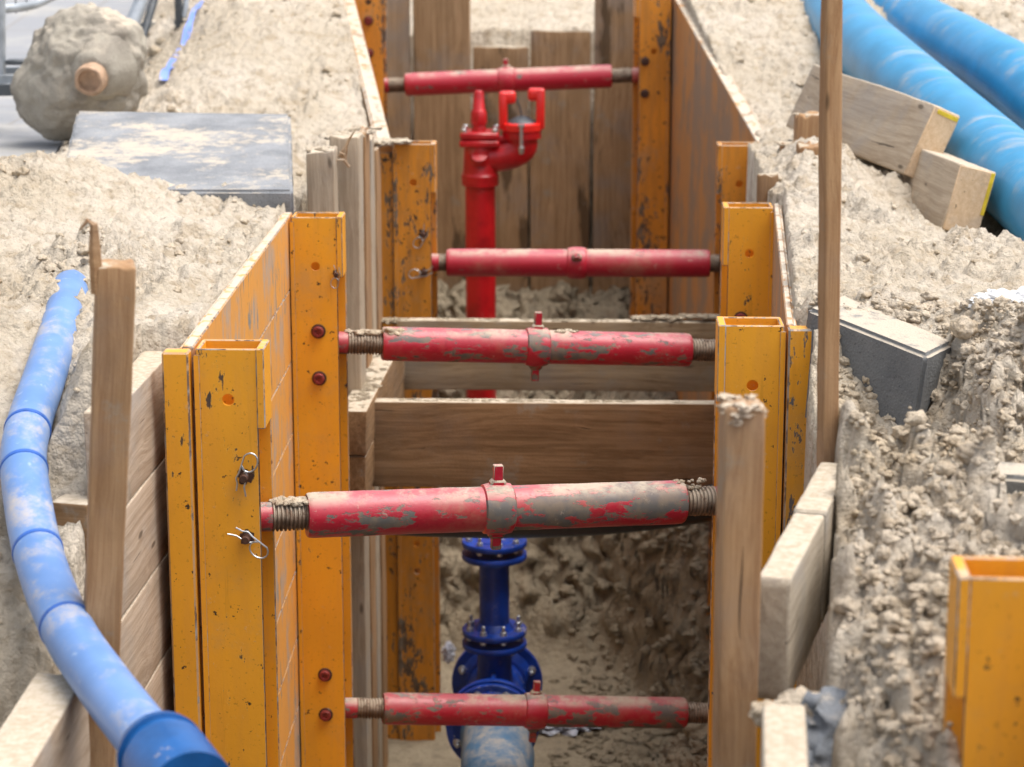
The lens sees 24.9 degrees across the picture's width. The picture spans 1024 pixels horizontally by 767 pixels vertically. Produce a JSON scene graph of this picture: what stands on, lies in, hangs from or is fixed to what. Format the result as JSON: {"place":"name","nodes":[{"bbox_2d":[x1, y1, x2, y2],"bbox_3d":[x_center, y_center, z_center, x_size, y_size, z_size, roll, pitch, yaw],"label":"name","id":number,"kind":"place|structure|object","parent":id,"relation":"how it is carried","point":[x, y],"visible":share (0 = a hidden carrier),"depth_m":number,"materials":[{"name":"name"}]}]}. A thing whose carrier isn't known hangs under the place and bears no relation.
{"place":"outdoors","nodes":[
{"label":"outdoors","id":0,"kind":"place"},
{"bbox_2d":[0,0,133,156],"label":"pavement","id":1,"kind":"structure","parent":0,"point":[19,136],"depth_m":10.22,"materials":[{"name":"grey concrete"}]},
{"bbox_2d":[0,59,23,95],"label":"fence foot","id":2,"kind":"object","parent":1,"relation":"on","point":[5,90],"visible":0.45,"depth_m":8.17},
{"bbox_2d":[0,0,53,83],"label":"fence","id":3,"kind":"object","parent":2,"relation":"attached to","point":[16,7],"visible":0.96,"depth_m":8.21,"materials":[{"name":"metal"}]},
{"bbox_2d":[0,0,1023,766],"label":"ground","id":4,"kind":"structure","parent":0,"point":[258,56],"depth_m":5.66,"materials":[{"name":"beige sand"}]},
{"bbox_2d":[0,673,89,766],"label":"timber","id":5,"kind":"object","parent":4,"relation":"on","point":[46,723],"visible":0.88,"depth_m":3.71,"materials":[{"name":"brown wood"}]},
{"bbox_2d":[53,494,87,556],"bbox_3d":[-0.818,0.310,4.446,0.077,0.201,0.122,4,14,16],"label":"timber","id":6,"kind":"object","parent":4,"relation":"on","point":[71,508],"visible":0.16,"depth_m":4.37,"materials":[{"name":"brown wood"}]},
{"bbox_2d":[10,2,147,140],"bbox_3d":[-1.447,-1.051,7.860,0.463,0.468,0.390,9,16,34],"label":"concrete lump","id":7,"kind":"object","parent":4,"relation":"on","point":[90,56],"visible":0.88,"depth_m":7.74,"materials":[{"name":"concrete"}]},
{"bbox_2d":[79,218,135,766],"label":"wooden stake","id":8,"kind":"object","parent":4,"relation":"in","point":[113,285],"visible":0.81,"depth_m":3.87,"materials":[{"name":"beige wood"}]},
{"bbox_2d":[0,269,228,766],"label":"water pipe","id":9,"kind":"object","parent":4,"relation":"on","point":[137,725],"visible":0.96,"depth_m":4.01,"materials":[{"name":"blue plastic"}]},
{"bbox_2d":[140,20,155,27],"bbox_3d":[-1.537,-1.518,9.861,0.117,0.045,0.090,-10,16,-36],"label":"stone","id":10,"kind":"object","parent":4,"relation":"on","point":[153,22],"visible":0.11,"depth_m":9.82,"materials":[{"name":"stone"}]},
{"bbox_2d":[127,0,189,37],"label":"barrier stand","id":11,"kind":"object","parent":4,"relation":"on","point":[138,8],"visible":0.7,"depth_m":8.90,"materials":[{"name":"metal"}]},
{"bbox_2d":[66,111,293,215],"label":"concrete slab","id":12,"kind":"structure","parent":4,"relation":"on","point":[247,158],"depth_m":6.91,"materials":[{"name":"grey concrete"}]},
{"bbox_2d":[158,1,203,80],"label":"marking tape","id":13,"kind":"object","parent":4,"relation":"on","point":[164,74],"visible":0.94,"depth_m":8.97,"materials":[{"name":"blue plastic"}]},
{"bbox_2d":[306,146,337,211],"bbox_3d":[-0.544,-0.220,6.749,0.082,0.939,0.093,0,13,2],"label":"timber stub","id":14,"kind":"object","parent":4,"relation":"in","point":[322,179],"visible":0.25,"depth_m":6.62,"materials":[{"name":"brown wood"}]},
{"bbox_2d":[440,641,455,663],"bbox_3d":[-0.226,0.970,8.357,0.056,0.088,0.066,-4,14,-17],"label":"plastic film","id":15,"kind":"object","parent":4,"relation":"on","point":[448,650],"visible":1,"depth_m":8.34,"materials":[{"name":"grey plastic"}]},
{"bbox_2d":[712,393,767,766],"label":"wooden stake","id":16,"kind":"object","parent":4,"relation":"in","point":[739,510],"visible":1,"depth_m":3.47,"materials":[{"name":"beige wood"}]},
{"bbox_2d":[748,699,781,727],"bbox_3d":[0.378,0.485,3.411,0.062,0.044,0.051,0,13,2],"label":"sand clod","id":17,"kind":"object","parent":4,"relation":"on","point":[755,714],"visible":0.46,"depth_m":3.40,"materials":[{"name":"beige sand"}]},
{"bbox_2d":[756,172,777,201],"bbox_3d":[0.734,0.011,6.804,0.061,1.264,0.033,0,13,2],"label":"upright board","id":18,"kind":"object","parent":4,"relation":"on","point":[766,183],"visible":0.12,"depth_m":6.65,"materials":[{"name":"brown wood"}]},
{"bbox_2d":[760,704,808,766],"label":"edge board","id":19,"kind":"object","parent":4,"relation":"on","point":[783,736],"visible":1,"depth_m":3.18,"materials":[{"name":"brown wood"}]},
{"bbox_2d":[758,513,823,699],"bbox_3d":[0.449,0.354,3.732,0.055,0.202,0.340,4,15,16],"label":"edge board","id":20,"kind":"object","parent":4,"relation":"in","point":[790,598],"visible":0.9,"depth_m":3.61,"materials":[{"name":"brown wood"}]},
{"bbox_2d":[778,686,819,716],"bbox_3d":[0.430,0.477,3.407,0.088,0.061,0.074,5,14,20],"label":"sand clod","id":21,"kind":"object","parent":4,"relation":"on","point":[792,696],"visible":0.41,"depth_m":3.40,"materials":[{"name":"beige sand"}]},
{"bbox_2d":[793,111,818,141],"bbox_3d":[0.941,-0.609,7.381,0.096,0.508,0.092,0,13,2],"label":"timber stub","id":22,"kind":"object","parent":4,"relation":"in","point":[806,127],"visible":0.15,"depth_m":7.29,"materials":[{"name":"beige wood"}]},
{"bbox_2d":[796,141,817,155],"bbox_3d":[0.893,-0.496,6.998,0.079,0.463,0.094,0,13,2],"label":"timber stub","id":23,"kind":"object","parent":4,"relation":"in","point":[801,146],"visible":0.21,"depth_m":6.92,"materials":[{"name":"beige wood"}]},
{"bbox_2d":[793,462,843,622],"bbox_3d":[0.538,0.273,4.032,0.059,0.201,0.294,4,15,16],"label":"edge board","id":24,"kind":"object","parent":4,"relation":"in","point":[817,497],"visible":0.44,"depth_m":3.94,"materials":[{"name":"brown wood"}]},
{"bbox_2d":[801,686,847,766],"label":"ground cloth","id":25,"kind":"object","parent":4,"relation":"on","point":[826,707],"visible":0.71,"depth_m":3.36,"materials":[{"name":"grey fabric"}]},
{"bbox_2d":[816,0,842,467],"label":"wooden stake","id":26,"kind":"object","parent":4,"relation":"in","point":[830,134],"visible":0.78,"depth_m":4.10,"materials":[{"name":"beige wood"}]},
{"bbox_2d":[786,64,959,177],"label":"sawn beam","id":27,"kind":"structure","parent":4,"relation":"on","point":[897,132],"depth_m":7.04,"materials":[{"name":"brown wood"}]},
{"bbox_2d":[805,296,950,425],"bbox_3d":[0.756,-0.010,4.847,0.163,0.242,0.413,-6,21,-35],"label":"concrete block","id":28,"kind":"object","parent":4,"relation":"on","point":[898,363],"depth_m":4.71,"materials":[{"name":"grey concrete"}]},
{"bbox_2d":[801,0,1023,240],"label":"pipe","id":29,"kind":"object","parent":4,"relation":"on","point":[878,49],"depth_m":7.31,"materials":[{"name":"blue plastic"}]},
{"bbox_2d":[873,0,1023,129],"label":"pipe","id":30,"kind":"object","parent":4,"relation":"on","point":[985,61],"depth_m":8.10,"materials":[{"name":"blue plastic"}]},
{"bbox_2d":[903,149,995,230],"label":"sawn beam","id":31,"kind":"structure","parent":4,"relation":"on","point":[948,192],"depth_m":6.46,"materials":[{"name":"brown wood"}]},
{"bbox_2d":[942,556,1023,766],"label":"shoring panel","id":32,"kind":"object","parent":4,"relation":"on","point":[983,707],"visible":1,"depth_m":3.04,"materials":[{"name":"orange paint"}]},
{"bbox_2d":[961,286,1023,309],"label":"plastic scrap","id":33,"kind":"object","parent":4,"relation":"on","point":[1017,295],"visible":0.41,"depth_m":4.82,"materials":[{"name":"white plastic"}]},
{"bbox_2d":[997,462,1023,494],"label":"concrete block","id":34,"kind":"object","parent":4,"relation":"on","point":[1014,474],"depth_m":3.86,"materials":[{"name":"grey concrete"}]},
{"bbox_2d":[387,279,709,766],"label":"trench floor","id":35,"kind":"structure","parent":0,"point":[652,589],"depth_m":9.07,"materials":[{"name":"soil"}]},
{"bbox_2d":[162,212,353,766],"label":"shoring panel","id":36,"kind":"object","parent":35,"relation":"on","point":[255,385],"visible":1,"depth_m":4.95,"materials":[{"name":"orange paint"}]},
{"label":"wall board","id":37,"kind":"object","parent":36,"relation":"attached to","visible":0},
{"bbox_2d":[115,641,173,766],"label":"wall board","id":38,"kind":"object","parent":37,"relation":"on","point":[158,689],"depth_m":4.83,"materials":[{"name":"brown wood"}]},
{"bbox_2d":[120,550,171,688],"bbox_3d":[-0.761,0.496,4.689,0.064,0.204,0.610,1,13,3],"label":"wall board","id":39,"kind":"object","parent":38,"relation":"on","point":[146,639],"depth_m":4.67,"materials":[{"name":"brown wood"}]},
{"bbox_2d":[121,456,167,616],"bbox_3d":[-0.760,0.293,4.666,0.063,0.203,0.560,1,13,3],"label":"wall board","id":40,"kind":"object","parent":39,"relation":"on","point":[146,539],"depth_m":4.63,"materials":[{"name":"brown wood"}]},
{"bbox_2d":[83,351,164,504],"bbox_3d":[-0.760,0.091,4.639,0.064,0.203,0.540,1,13,3],"label":"wall board","id":41,"kind":"object","parent":40,"relation":"on","point":[146,448],"depth_m":4.63,"materials":[{"name":"brown wood"}]},
{"bbox_2d":[329,131,371,766],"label":"upright board","id":42,"kind":"object","parent":35,"relation":"on","point":[350,195],"visible":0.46,"depth_m":6.89,"materials":[{"name":"brown wood"}]},
{"bbox_2d":[336,128,356,167],"bbox_3d":[-0.474,-0.677,6.671,0.062,0.121,0.064,0,13,2],"label":"wood splinter","id":43,"kind":"object","parent":42,"relation":"attached to","point":[342,155],"visible":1,"depth_m":6.68,"materials":[{"name":"brown wood"}]},
{"bbox_2d":[349,380,403,490],"bbox_3d":[-0.427,0.157,7.178,0.081,0.130,1.011,1,13,4],"label":"timber","id":44,"kind":"object","parent":42,"relation":"attached to","point":[361,467],"visible":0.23,"depth_m":6.69,"materials":[{"name":"brown wood"}]},
{"bbox_2d":[348,353,404,454],"bbox_3d":[-0.423,0.028,7.142,0.082,0.134,1.021,1,13,4],"label":"timber","id":45,"kind":"object","parent":44,"relation":"on","point":[361,429],"visible":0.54,"depth_m":6.79,"materials":[{"name":"brown wood"}]},
{"bbox_2d":[31,113,818,506],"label":"loose sand","id":46,"kind":"structure","parent":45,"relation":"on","point":[363,393],"depth_m":6.84,"materials":[{"name":"beige sand"}]},
{"bbox_2d":[397,318,715,391],"bbox_3d":[0.180,-0.095,7.652,1.116,0.236,0.048,0,13,2],"label":"cross board","id":47,"kind":"object","parent":45,"relation":"attached to","point":[696,376],"visible":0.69,"depth_m":7.64,"materials":[{"name":"brown wood"}]},
{"bbox_2d":[372,398,713,486],"bbox_3d":[0.114,0.178,6.868,1.084,0.264,0.053,0,13,2],"label":"cross board","id":48,"kind":"object","parent":44,"relation":"attached to","point":[444,443],"visible":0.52,"depth_m":6.84,"materials":[{"name":"brown wood"}]},
{"bbox_2d":[358,125,377,766],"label":"upright board","id":49,"kind":"object","parent":35,"relation":"on","point":[368,317],"visible":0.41,"depth_m":7.24,"materials":[{"name":"beige wood"}]},
{"bbox_2d":[370,134,382,766],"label":"upright board","id":50,"kind":"object","parent":35,"relation":"on","point":[377,562],"visible":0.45,"depth_m":7.52,"materials":[{"name":"brown wood"}]},
{"bbox_2d":[374,145,387,766],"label":"upright board","id":51,"kind":"object","parent":35,"relation":"on","point":[378,246],"visible":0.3,"depth_m":7.75,"materials":[{"name":"beige wood"}]},
{"bbox_2d":[344,0,440,740],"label":"shoring panel","id":52,"kind":"object","parent":35,"relation":"on","point":[409,220],"visible":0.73,"depth_m":8.12,"materials":[{"name":"orange paint"}]},
{"bbox_2d":[384,59,638,95],"bbox_3d":[-0.007,-1.248,9.470,1.136,0.152,0.110,0,13,2],"label":"strut","id":53,"kind":"object","parent":52,"relation":"attached to","point":[505,77],"visible":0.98,"depth_m":9.44,"materials":[{"name":"red paint"}]},
{"bbox_2d":[386,0,410,150],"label":"upright plank","id":54,"kind":"object","parent":35,"relation":"on","point":[398,59],"visible":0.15,"depth_m":10.27,"materials":[{"name":"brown wood"}]},
{"bbox_2d":[413,0,470,289],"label":"upright plank","id":55,"kind":"object","parent":35,"relation":"on","point":[441,35],"visible":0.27,"depth_m":10.31,"materials":[{"name":"brown wood"}]},
{"bbox_2d":[446,538,542,758],"bbox_3d":[-0.055,0.834,7.549,0.304,0.741,0.535,0,13,2],"label":"pipe fitting","id":56,"kind":"object","parent":35,"relation":"on","point":[496,656],"visible":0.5,"depth_m":7.47,"materials":[{"name":"metal"}]},
{"bbox_2d":[460,726,534,766],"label":"buried pipe","id":57,"kind":"object","parent":56,"relation":"attached to","point":[496,746],"visible":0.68,"depth_m":7.05,"materials":[{"name":"blue plastic"}]},
{"bbox_2d":[473,45,528,291],"bbox_3d":[-0.050,-0.713,10.453,0.245,1.604,0.054,0,13,2],"label":"upright plank","id":58,"kind":"object","parent":35,"relation":"on","point":[511,206],"visible":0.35,"depth_m":10.38,"materials":[{"name":"brown wood"}]},
{"bbox_2d":[459,88,544,398],"bbox_3d":[-0.038,-0.410,9.300,0.333,1.542,0.177,0,13,2],"label":"hydrant","id":59,"kind":"object","parent":35,"relation":"on","point":[489,154],"visible":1,"depth_m":9.15,"materials":[{"name":"metal"}]},
{"bbox_2d":[530,30,590,295],"bbox_3d":[0.215,-0.745,10.435,0.270,1.674,0.054,0,13,2],"label":"upright plank","id":60,"kind":"object","parent":35,"relation":"on","point":[560,189],"visible":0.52,"depth_m":10.35,"materials":[{"name":"brown wood"}]},
{"bbox_2d":[538,727,600,736],"bbox_3d":[0.176,1.214,8.400,0.355,0.076,0.260,0,13,2],"label":"plastic film","id":61,"kind":"object","parent":35,"relation":"on","point":[566,731],"visible":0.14,"depth_m":8.31,"materials":[{"name":"grey plastic"}]},
{"bbox_2d":[592,0,632,295],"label":"upright plank","id":62,"kind":"object","parent":35,"relation":"on","point":[613,48],"visible":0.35,"depth_m":10.32,"materials":[{"name":"brown wood"}]},
{"bbox_2d":[547,522,709,766],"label":"soil lumps","id":63,"kind":"object","parent":35,"relation":"on","point":[684,755],"visible":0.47,"depth_m":8.31,"materials":[{"name":"beige soil"}]},
{"bbox_2d":[629,0,762,638],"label":"shoring panel","id":64,"kind":"object","parent":35,"relation":"on","point":[696,125],"visible":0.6,"depth_m":9.25,"materials":[{"name":"orange paint"}]},
{"bbox_2d":[432,247,719,278],"bbox_3d":[0.231,-0.411,7.910,1.102,0.110,0.147,0,13,2],"label":"strut","id":65,"kind":"object","parent":64,"relation":"attached to","point":[576,262],"visible":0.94,"depth_m":7.88,"materials":[{"name":"red paint"}]},
{"bbox_2d":[707,202,811,766],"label":"shoring panel","id":66,"kind":"object","parent":35,"relation":"on","point":[762,346],"visible":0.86,"depth_m":4.97,"materials":[{"name":"orange paint"}]},
{"bbox_2d":[261,464,716,549],"bbox_3d":[-0.032,0.262,4.912,1.101,0.186,0.112,-3,14,-14],"label":"strut","id":67,"kind":"object","parent":66,"relation":"attached to","point":[496,508],"visible":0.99,"depth_m":4.87,"materials":[{"name":"red paint"}]},
{"bbox_2d":[345,680,707,742],"bbox_3d":[0.079,0.953,6.753,1.208,0.188,0.108,-2,13,-8],"label":"strut","id":68,"kind":"object","parent":66,"relation":"attached to","point":[534,710],"visible":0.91,"depth_m":6.71,"materials":[{"name":"red paint"}]},
{"bbox_2d":[339,311,714,380],"bbox_3d":[0.068,-0.104,6.505,1.203,0.198,0.112,-2,13,-10],"label":"strut","id":69,"kind":"object","parent":66,"relation":"attached to","point":[536,346],"visible":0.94,"depth_m":6.46,"materials":[{"name":"red paint"}]},
{"bbox_2d":[402,484,712,537],"bbox_3d":[0.147,0.332,6.683,1.280,0.248,0.110,1,13,6],"label":"black pipe","id":70,"kind":"object","parent":66,"relation":"attached to","point":[572,532],"visible":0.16,"depth_m":6.66,"materials":[{"name":"plastic"}]}
]}

